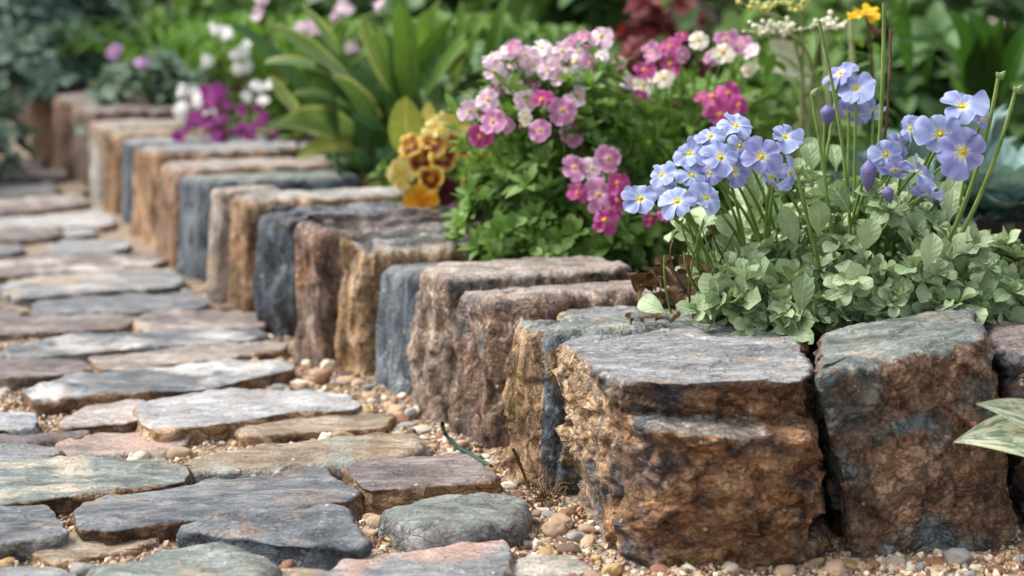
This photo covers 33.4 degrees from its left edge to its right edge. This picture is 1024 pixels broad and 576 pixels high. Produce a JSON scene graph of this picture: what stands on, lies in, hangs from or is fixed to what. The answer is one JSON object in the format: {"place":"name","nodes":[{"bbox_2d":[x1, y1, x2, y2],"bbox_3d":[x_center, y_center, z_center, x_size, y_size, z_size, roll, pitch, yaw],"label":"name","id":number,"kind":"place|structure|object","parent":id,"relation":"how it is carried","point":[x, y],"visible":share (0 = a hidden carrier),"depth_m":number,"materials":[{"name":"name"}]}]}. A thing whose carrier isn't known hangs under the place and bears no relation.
{"place":"outdoors","nodes":[
{"label":"outdoors","id":0,"kind":"place"},
{"bbox_2d":[18,18,285,96],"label":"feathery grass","id":1,"kind":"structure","parent":0,"point":[181,48],"depth_m":3.27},
{"bbox_2d":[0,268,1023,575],"bbox_3d":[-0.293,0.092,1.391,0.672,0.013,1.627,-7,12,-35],"label":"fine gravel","id":2,"kind":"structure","parent":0,"point":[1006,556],"depth_m":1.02,"materials":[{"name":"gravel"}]},
{"bbox_2d":[70,562,93,575],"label":"pebble","id":3,"kind":"object","parent":2,"relation":"on","point":[80,569],"visible":0.78,"depth_m":0.96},
{"bbox_2d":[127,451,148,459],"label":"pebble","id":4,"kind":"object","parent":2,"relation":"on","point":[139,455],"visible":0.45,"depth_m":1.20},
{"bbox_2d":[542,518,567,538],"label":"pebble","id":5,"kind":"object","parent":2,"relation":"on","point":[554,528],"visible":1,"depth_m":1.04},
{"bbox_2d":[773,564,795,575],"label":"pebble","id":6,"kind":"object","parent":2,"relation":"on","point":[786,570],"visible":1,"depth_m":0.96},
{"bbox_2d":[823,559,846,575],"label":"pebble","id":7,"kind":"object","parent":2,"relation":"on","point":[835,567],"visible":1,"depth_m":0.97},
{"bbox_2d":[885,555,906,566],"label":"pebble","id":8,"kind":"object","parent":2,"relation":"on","point":[895,559],"visible":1,"depth_m":0.99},
{"bbox_2d":[0,12,1023,575],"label":"ground","id":9,"kind":"structure","parent":0,"point":[122,232],"depth_m":1.37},
{"bbox_2d":[0,308,24,316],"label":"path stone","id":10,"kind":"object","parent":9,"relation":"on","point":[10,312],"visible":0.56,"depth_m":1.74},
{"bbox_2d":[0,244,25,257],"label":"path stone","id":11,"kind":"object","parent":9,"relation":"on","point":[12,251],"visible":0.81,"depth_m":2.17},
{"bbox_2d":[0,411,39,434],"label":"path stone","id":12,"kind":"object","parent":9,"relation":"on","point":[19,423],"visible":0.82,"depth_m":1.28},
{"bbox_2d":[0,157,44,168],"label":"path stone","id":13,"kind":"object","parent":9,"relation":"on","point":[28,163],"visible":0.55,"depth_m":3.32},
{"bbox_2d":[0,39,44,181],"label":"grey green shrub","id":14,"kind":"object","parent":9,"relation":"on","point":[19,133],"visible":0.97,"depth_m":2.97,"materials":[{"name":"green plant"}]},
{"bbox_2d":[0,182,59,198],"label":"path stone","id":15,"kind":"object","parent":9,"relation":"on","point":[18,190],"visible":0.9,"depth_m":2.86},
{"bbox_2d":[0,227,61,245],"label":"path stone","id":16,"kind":"object","parent":9,"relation":"on","point":[24,236],"visible":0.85,"depth_m":2.31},
{"bbox_2d":[0,442,65,460],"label":"path stone","id":17,"kind":"object","parent":9,"relation":"on","point":[16,451],"visible":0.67,"depth_m":1.19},
{"bbox_2d":[0,168,68,183],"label":"path stone","id":18,"kind":"object","parent":9,"relation":"on","point":[38,175],"visible":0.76,"depth_m":3.07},
{"bbox_2d":[0,504,69,561],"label":"path stone","id":19,"kind":"object","parent":9,"relation":"on","point":[26,530],"visible":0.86,"depth_m":1.01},
{"bbox_2d":[0,566,76,575],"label":"path stone","id":20,"kind":"object","parent":9,"relation":"on","point":[28,571],"visible":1,"depth_m":0.96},
{"bbox_2d":[0,194,90,217],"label":"path stone","id":21,"kind":"object","parent":9,"relation":"on","point":[25,207],"visible":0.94,"depth_m":2.66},
{"bbox_2d":[0,429,91,446],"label":"path stone","id":22,"kind":"object","parent":9,"relation":"on","point":[48,439],"visible":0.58,"depth_m":1.25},
{"bbox_2d":[0,356,92,391],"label":"path stone","id":23,"kind":"object","parent":9,"relation":"on","point":[20,373],"visible":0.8,"depth_m":1.46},
{"bbox_2d":[0,210,117,232],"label":"path stone","id":24,"kind":"object","parent":9,"relation":"on","point":[97,221],"visible":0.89,"depth_m":2.45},
{"bbox_2d":[0,312,135,341],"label":"path stone","id":25,"kind":"object","parent":9,"relation":"on","point":[43,327],"visible":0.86,"depth_m":1.67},
{"bbox_2d":[55,181,89,196],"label":"path stone","id":26,"kind":"object","parent":9,"relation":"on","point":[73,187],"visible":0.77,"depth_m":2.90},
{"bbox_2d":[61,228,97,239],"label":"path stone","id":27,"kind":"object","parent":9,"relation":"on","point":[81,233],"visible":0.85,"depth_m":2.34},
{"bbox_2d":[0,253,167,283],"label":"path stone","id":28,"kind":"object","parent":9,"relation":"on","point":[38,265],"visible":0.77,"depth_m":2.06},
{"bbox_2d":[30,85,142,168],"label":"edging stone","id":29,"kind":"object","parent":9,"relation":"on","point":[41,116],"visible":0.18,"depth_m":3.41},
{"bbox_2d":[44,239,132,254],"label":"path stone","id":30,"kind":"object","parent":9,"relation":"on","point":[74,246],"visible":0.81,"depth_m":2.20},
{"bbox_2d":[27,532,157,569],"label":"path stone","id":31,"kind":"object","parent":9,"relation":"on","point":[75,548],"visible":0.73,"depth_m":1.00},
{"bbox_2d":[0,268,185,308],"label":"path stone","id":32,"kind":"object","parent":9,"relation":"on","point":[28,292],"visible":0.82,"depth_m":1.89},
{"bbox_2d":[0,456,193,518],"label":"path stone","id":33,"kind":"object","parent":9,"relation":"on","point":[62,485],"visible":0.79,"depth_m":1.12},
{"bbox_2d":[52,92,143,180],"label":"edging stone","id":34,"kind":"object","parent":9,"relation":"on","point":[63,126],"visible":0.23,"depth_m":3.18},
{"bbox_2d":[57,399,144,433],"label":"path stone","id":35,"kind":"object","parent":9,"relation":"on","point":[117,417],"visible":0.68,"depth_m":1.29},
{"bbox_2d":[30,293,211,316],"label":"path stone","id":36,"kind":"object","parent":9,"relation":"on","point":[134,305],"visible":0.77,"depth_m":1.78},
{"bbox_2d":[55,432,188,459],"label":"path stone","id":37,"kind":"object","parent":9,"relation":"on","point":[119,445],"visible":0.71,"depth_m":1.24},
{"bbox_2d":[0,328,270,364],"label":"path stone","id":38,"kind":"object","parent":9,"relation":"on","point":[84,347],"visible":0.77,"depth_m":1.58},
{"bbox_2d":[72,99,231,187],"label":"edging stone","id":39,"kind":"object","parent":9,"relation":"on","point":[89,116],"visible":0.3,"depth_m":2.91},
{"bbox_2d":[22,358,297,417],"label":"path stone","id":40,"kind":"object","parent":9,"relation":"on","point":[76,391],"visible":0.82,"depth_m":1.41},
{"bbox_2d":[89,119,255,205],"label":"edging stone","id":41,"kind":"object","parent":9,"relation":"on","point":[98,130],"visible":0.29,"depth_m":2.75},
{"bbox_2d":[167,447,197,460],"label":"pebble","id":42,"kind":"object","parent":9,"relation":"on","point":[179,452],"visible":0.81,"depth_m":1.22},
{"bbox_2d":[86,542,281,575],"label":"path stone","id":43,"kind":"object","parent":9,"relation":"on","point":[215,559],"visible":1,"depth_m":0.95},
{"bbox_2d":[88,341,288,372],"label":"path stone","id":44,"kind":"object","parent":9,"relation":"on","point":[199,353],"visible":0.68,"depth_m":1.53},
{"bbox_2d":[102,125,278,214],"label":"edging stone","id":45,"kind":"object","parent":9,"relation":"on","point":[112,187],"visible":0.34,"depth_m":2.61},
{"bbox_2d":[121,134,269,223],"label":"edging stone","id":46,"kind":"object","parent":9,"relation":"on","point":[129,146],"visible":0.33,"depth_m":2.50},
{"bbox_2d":[132,310,266,335],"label":"path stone","id":47,"kind":"object","parent":9,"relation":"on","point":[183,320],"visible":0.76,"depth_m":1.69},
{"bbox_2d":[72,465,362,545],"bbox_3d":[-0.187,0.147,1.079,0.187,0.034,0.096,-4,11,-25],"label":"path stone","id":48,"kind":"object","parent":9,"relation":"on","point":[161,516],"visible":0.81,"depth_m":1.07,"materials":[{"name":"stone"}]},
{"bbox_2d":[130,140,321,244],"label":"edging stone","id":49,"kind":"object","parent":9,"relation":"on","point":[149,161],"visible":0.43,"depth_m":2.29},
{"bbox_2d":[206,185,279,304],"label":"edging stone","id":50,"kind":"object","parent":9,"relation":"on","point":[218,268],"visible":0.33,"depth_m":1.81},
{"bbox_2d":[132,387,362,444],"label":"path stone","id":51,"kind":"object","parent":9,"relation":"on","point":[210,415],"visible":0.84,"depth_m":1.30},
{"bbox_2d":[155,156,357,267],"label":"edging stone","id":52,"kind":"object","parent":9,"relation":"on","point":[167,229],"visible":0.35,"depth_m":2.10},
{"bbox_2d":[176,170,359,281],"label":"edging stone","id":53,"kind":"object","parent":9,"relation":"on","point":[195,197],"visible":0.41,"depth_m":1.98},
{"bbox_2d":[176,503,372,570],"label":"path stone","id":54,"kind":"object","parent":9,"relation":"on","point":[327,536],"visible":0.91,"depth_m":1.00,"materials":[{"name":"stone"}]},
{"bbox_2d":[281,567,327,575],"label":"path stone","id":55,"kind":"object","parent":9,"relation":"on","point":[300,571],"visible":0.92,"depth_m":0.96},
{"bbox_2d":[182,432,431,483],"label":"path stone","id":56,"kind":"object","parent":9,"relation":"on","point":[336,455],"visible":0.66,"depth_m":1.18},
{"bbox_2d":[235,410,396,447],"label":"path stone","id":57,"kind":"object","parent":9,"relation":"on","point":[358,423],"visible":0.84,"depth_m":1.27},
{"bbox_2d":[228,187,407,312],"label":"edging stone","id":58,"kind":"object","parent":9,"relation":"on","point":[249,209],"visible":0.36,"depth_m":1.78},
{"bbox_2d":[313,373,329,385],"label":"pebble","id":59,"kind":"object","parent":9,"relation":"on","point":[323,379],"visible":0.98,"depth_m":1.45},
{"bbox_2d":[252,201,454,337],"bbox_3d":[-0.146,-0.006,1.696,0.221,0.158,0.060,-4,10,-21],"label":"edging stone","id":60,"kind":"object","parent":9,"relation":"on","point":[273,290],"visible":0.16,"depth_m":1.65,"materials":[{"name":"stone"}]},
{"bbox_2d":[293,206,493,367],"bbox_3d":[-0.101,0.011,1.552,0.198,0.171,0.044,-4,10,-20],"label":"edging stone","id":61,"kind":"object","parent":9,"relation":"on","point":[319,273],"visible":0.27,"depth_m":1.52,"materials":[{"name":"stone"}]},
{"bbox_2d":[334,221,484,375],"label":"edging stone","id":62,"kind":"object","parent":9,"relation":"on","point":[368,258],"visible":0.2,"depth_m":1.49,"materials":[{"name":"stone"}]},
{"bbox_2d":[312,540,514,575],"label":"path stone","id":63,"kind":"object","parent":9,"relation":"on","point":[491,558],"visible":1,"depth_m":0.97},
{"bbox_2d":[341,453,503,513],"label":"path stone","id":64,"kind":"object","parent":9,"relation":"on","point":[382,484],"visible":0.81,"depth_m":1.12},
{"bbox_2d":[375,261,482,395],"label":"edging stone","id":65,"kind":"object","parent":9,"relation":"on","point":[399,286],"visible":0.21,"depth_m":1.43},
{"bbox_2d":[377,493,532,552],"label":"path stone","id":66,"kind":"object","parent":9,"relation":"on","point":[438,521],"visible":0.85,"depth_m":1.02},
{"bbox_2d":[440,422,491,467],"bbox_3d":[-0.039,0.107,1.210,0.020,0.025,0.080,-5,11,-26],"label":"twine","id":67,"kind":"object","parent":9,"relation":"on","point":[455,444],"visible":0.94,"depth_m":1.22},
{"bbox_2d":[407,256,631,423],"bbox_3d":[0.005,0.053,1.375,0.180,0.148,0.096,-4,10,-20],"label":"edging stone","id":68,"kind":"object","parent":9,"relation":"on","point":[433,355],"visible":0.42,"depth_m":1.33,"materials":[{"name":"stone"}]},
{"bbox_2d":[518,465,570,505],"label":"moss tuft","id":69,"kind":"object","parent":9,"relation":"on","point":[540,497],"visible":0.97,"depth_m":1.10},
{"bbox_2d":[512,554,592,575],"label":"path stone","id":70,"kind":"object","parent":9,"relation":"on","point":[539,565],"visible":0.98,"depth_m":0.98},
{"bbox_2d":[447,280,675,448],"bbox_3d":[0.041,0.068,1.290,0.171,0.147,0.092,-3,10,-19],"label":"edging stone","id":71,"kind":"object","parent":9,"relation":"on","point":[487,322],"visible":0.41,"depth_m":1.25,"materials":[{"name":"stone"}]},
{"bbox_2d":[550,512,574,527],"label":"pebble","id":72,"kind":"object","parent":9,"relation":"on","point":[567,520],"visible":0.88,"depth_m":1.06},
{"bbox_2d":[556,542,581,553],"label":"pebble","id":73,"kind":"object","parent":9,"relation":"on","point":[569,547],"visible":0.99,"depth_m":1.01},
{"bbox_2d":[578,523,598,533],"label":"pebble","id":74,"kind":"object","parent":9,"relation":"on","point":[586,528],"visible":0.99,"depth_m":1.05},
{"bbox_2d":[602,562,621,575],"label":"pebble","id":75,"kind":"object","parent":9,"relation":"on","point":[615,569],"visible":1,"depth_m":0.97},
{"bbox_2d":[501,308,728,495],"bbox_3d":[0.076,0.089,1.172,0.163,0.144,0.070,-4,11,-25],"label":"edging stone","id":76,"kind":"object","parent":9,"relation":"on","point":[534,411],"visible":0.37,"depth_m":1.14,"materials":[{"name":"stone"}]},
{"bbox_2d":[551,306,829,573],"bbox_3d":[0.110,0.100,1.116,0.172,0.142,0.335,0,10,0],"label":"edging stone","id":77,"kind":"object","parent":9,"relation":"on","point":[699,447],"visible":0.84,"depth_m":0.98,"materials":[{"name":"stone"}]},
{"bbox_2d":[813,306,1018,557],"bbox_3d":[0.243,0.099,1.062,0.136,0.161,0.153,0,10,0],"label":"edging stone","id":78,"kind":"object","parent":9,"relation":"on","point":[899,411],"visible":0.86,"depth_m":1.00,"materials":[{"name":"stone"}]},
{"bbox_2d":[920,557,944,565],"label":"pebble","id":79,"kind":"object","parent":9,"relation":"on","point":[933,560],"visible":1,"depth_m":0.99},
{"bbox_2d":[943,547,973,564],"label":"pebble","id":80,"kind":"object","parent":9,"relation":"on","point":[960,556],"visible":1,"depth_m":0.99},
{"bbox_2d":[954,398,1023,455],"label":"mottled leaf plant","id":81,"kind":"object","parent":9,"relation":"on","point":[1003,430],"visible":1,"depth_m":0.97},
{"bbox_2d":[984,320,1023,524],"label":"edging stone","id":82,"kind":"object","parent":9,"relation":"on","point":[1006,337],"visible":0.15,"depth_m":1.05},
{"bbox_2d":[1,45,1023,373],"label":"soil","id":83,"kind":"structure","parent":0,"point":[981,225],"depth_m":1.67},
{"bbox_2d":[0,0,144,108],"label":"blue grey shrub","id":84,"kind":"object","parent":83,"relation":"on","point":[31,72],"visible":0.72,"depth_m":3.37,"materials":[{"name":"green plant"}]},
{"bbox_2d":[57,0,212,58],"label":"leafy bush","id":85,"kind":"object","parent":83,"relation":"on","point":[136,9],"visible":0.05,"depth_m":4.14,"materials":[{"name":"green plant"}]},
{"bbox_2d":[74,43,228,149],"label":"sage plant","id":86,"kind":"object","parent":83,"relation":"on","point":[168,69],"visible":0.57,"depth_m":2.98,"materials":[{"name":"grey plant"}]},
{"bbox_2d":[201,23,267,125],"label":"white flower plant","id":87,"kind":"object","parent":83,"relation":"on","point":[238,55],"visible":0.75,"depth_m":2.72,"materials":[{"name":"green plant"}]},
{"bbox_2d":[171,78,301,141],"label":"trailing flower plant","id":88,"kind":"object","parent":83,"relation":"on","point":[203,97],"visible":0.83,"depth_m":2.52,"materials":[{"name":"purple plant"}]},
{"bbox_2d":[137,0,352,114],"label":"leafy bush","id":89,"kind":"object","parent":83,"relation":"on","point":[153,18],"visible":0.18,"depth_m":3.48,"materials":[{"name":"green plant"}]},
{"bbox_2d":[162,12,392,133],"bbox_3d":[-0.394,-0.367,2.918,0.456,0.207,0.518,0,10,0],"label":"lime blade clump","id":90,"kind":"object","parent":83,"relation":"on","point":[262,71],"visible":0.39,"depth_m":2.86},
{"bbox_2d":[249,0,385,155],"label":"blush flower plant","id":91,"kind":"object","parent":83,"relation":"on","point":[344,7],"visible":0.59,"depth_m":2.29,"materials":[{"name":"pink plant"}]},
{"bbox_2d":[229,0,508,179],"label":"variegated clump","id":92,"kind":"object","parent":83,"relation":"on","point":[344,115],"visible":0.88,"depth_m":2.10,"materials":[{"name":"green plant"}]},
{"bbox_2d":[261,0,508,81],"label":"leafy bush","id":93,"kind":"object","parent":83,"relation":"on","point":[415,8],"visible":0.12,"depth_m":3.17,"materials":[{"name":"green plant"}]},
{"bbox_2d":[365,96,505,212],"bbox_3d":[-0.090,-0.117,1.787,0.180,0.166,0.398,0,10,0],"label":"pansy","id":94,"kind":"object","parent":83,"relation":"on","point":[425,159],"visible":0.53,"depth_m":1.66,"materials":[{"name":"yellow plant"}]},
{"bbox_2d":[344,10,563,105],"bbox_3d":[-0.075,-0.302,2.527,0.323,0.217,0.339,7,12,35],"label":"broad blade clump","id":95,"kind":"object","parent":83,"relation":"on","point":[470,19],"visible":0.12,"depth_m":2.46,"materials":[{"name":"green plant"}]},
{"bbox_2d":[1,0,1013,52],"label":"foliage","id":96,"kind":"object","parent":83,"relation":"on","point":[736,8],"visible":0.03,"depth_m":5.91,"materials":[{"name":"green plant"}]},
{"bbox_2d":[421,0,670,94],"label":"leafy bush","id":97,"kind":"object","parent":83,"relation":"on","point":[515,11],"visible":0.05,"depth_m":3.08,"materials":[{"name":"green plant"}]},
{"bbox_2d":[502,21,638,145],"bbox_3d":[0.075,-0.308,2.611,0.259,0.201,0.291,0,10,0],"label":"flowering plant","id":98,"kind":"object","parent":83,"relation":"on","point":[549,30],"visible":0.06,"depth_m":2.54,"materials":[{"name":"green plant"}]},
{"bbox_2d":[438,27,717,272],"bbox_3d":[0.054,-0.123,1.536,0.246,0.221,0.308,-2,10,-11],"label":"pink flower plant","id":99,"kind":"object","parent":83,"relation":"on","point":[568,186],"visible":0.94,"depth_m":1.47,"materials":[{"name":"green plant"}]},
{"bbox_2d":[511,0,784,129],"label":"leafy bush","id":100,"kind":"object","parent":83,"relation":"on","point":[563,12],"visible":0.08,"depth_m":2.97,"materials":[{"name":"green plant"}]},
{"bbox_2d":[585,0,713,153],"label":"red leaved plant","id":101,"kind":"object","parent":83,"relation":"on","point":[659,21],"visible":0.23,"depth_m":2.30,"materials":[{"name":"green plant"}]},
{"bbox_2d":[625,308,695,324],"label":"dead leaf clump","id":102,"kind":"object","parent":83,"relation":"on","point":[658,316],"visible":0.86,"depth_m":1.15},
{"bbox_2d":[627,254,710,309],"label":"dry leaves","id":103,"kind":"object","parent":83,"relation":"on","point":[675,296],"visible":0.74,"depth_m":1.20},
{"bbox_2d":[554,29,811,251],"bbox_3d":[0.178,-0.150,1.714,0.334,0.222,0.386,-6,11,-31],"label":"magenta flower plant","id":104,"kind":"object","parent":83,"relation":"on","point":[712,106],"visible":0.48,"depth_m":1.61,"materials":[{"name":"green plant"}]},
{"bbox_2d":[750,38,810,194],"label":"pale leaf plant","id":105,"kind":"object","parent":83,"relation":"on","point":[785,48],"visible":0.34,"depth_m":1.87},
{"bbox_2d":[735,0,897,203],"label":"umbel plant","id":106,"kind":"object","parent":83,"relation":"on","point":[795,33],"visible":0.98,"depth_m":1.61,"materials":[{"name":"green plant"}]},
{"bbox_2d":[621,3,1023,344],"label":"blue flower plant","id":107,"kind":"object","parent":83,"relation":"on","point":[890,248],"visible":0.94,"depth_m":1.13,"materials":[{"name":"green plant"}]},
{"bbox_2d":[692,0,989,143],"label":"leafy bush","id":108,"kind":"object","parent":83,"relation":"on","point":[816,9],"visible":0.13,"depth_m":2.78,"materials":[{"name":"green plant"}]},
{"bbox_2d":[828,3,914,181],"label":"yellow flower plant","id":109,"kind":"object","parent":83,"relation":"on","point":[870,14],"visible":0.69,"depth_m":1.48,"materials":[{"name":"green plant"}]},
{"bbox_2d":[837,0,1023,151],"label":"leafy bush","id":110,"kind":"object","parent":83,"relation":"on","point":[907,95],"visible":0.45,"depth_m":2.70,"materials":[{"name":"green plant"}]},
{"bbox_2d":[896,0,1023,106],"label":"strap leaved plant","id":111,"kind":"object","parent":83,"relation":"on","point":[981,58],"visible":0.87,"depth_m":1.91,"materials":[{"name":"green plant"}]},
{"bbox_2d":[933,140,1023,235],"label":"blue green plant","id":112,"kind":"object","parent":83,"relation":"on","point":[1001,200],"visible":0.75,"depth_m":1.57,"materials":[{"name":"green plant"}]},
{"bbox_2d":[438,25,631,169],"bbox_3d":[0.034,-0.227,2.190,0.291,0.220,0.218,5,11,26],"label":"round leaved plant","id":113,"kind":"object","parent":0,"point":[474,57],"visible":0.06,"depth_m":2.18,"materials":[{"name":"green plant"}]},
{"bbox_2d":[665,58,876,192],"bbox_3d":[0.308,-0.191,2.134,0.321,0.198,0.247,0,10,0],"label":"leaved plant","id":114,"kind":"object","parent":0,"point":[790,102],"visible":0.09,"depth_m":2.11,"materials":[{"name":"green plant"}]},
{"bbox_2d":[826,147,946,222],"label":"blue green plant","id":115,"kind":"object","parent":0,"point":[862,159],"visible":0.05,"depth_m":1.59,"materials":[{"name":"green plant"}]},
{"bbox_2d":[861,104,1019,220],"bbox_3d":[0.448,-0.129,1.747,0.191,0.119,0.185,0,10,0],"label":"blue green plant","id":116,"kind":"object","parent":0,"point":[997,124],"visible":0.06,"depth_m":1.74,"materials":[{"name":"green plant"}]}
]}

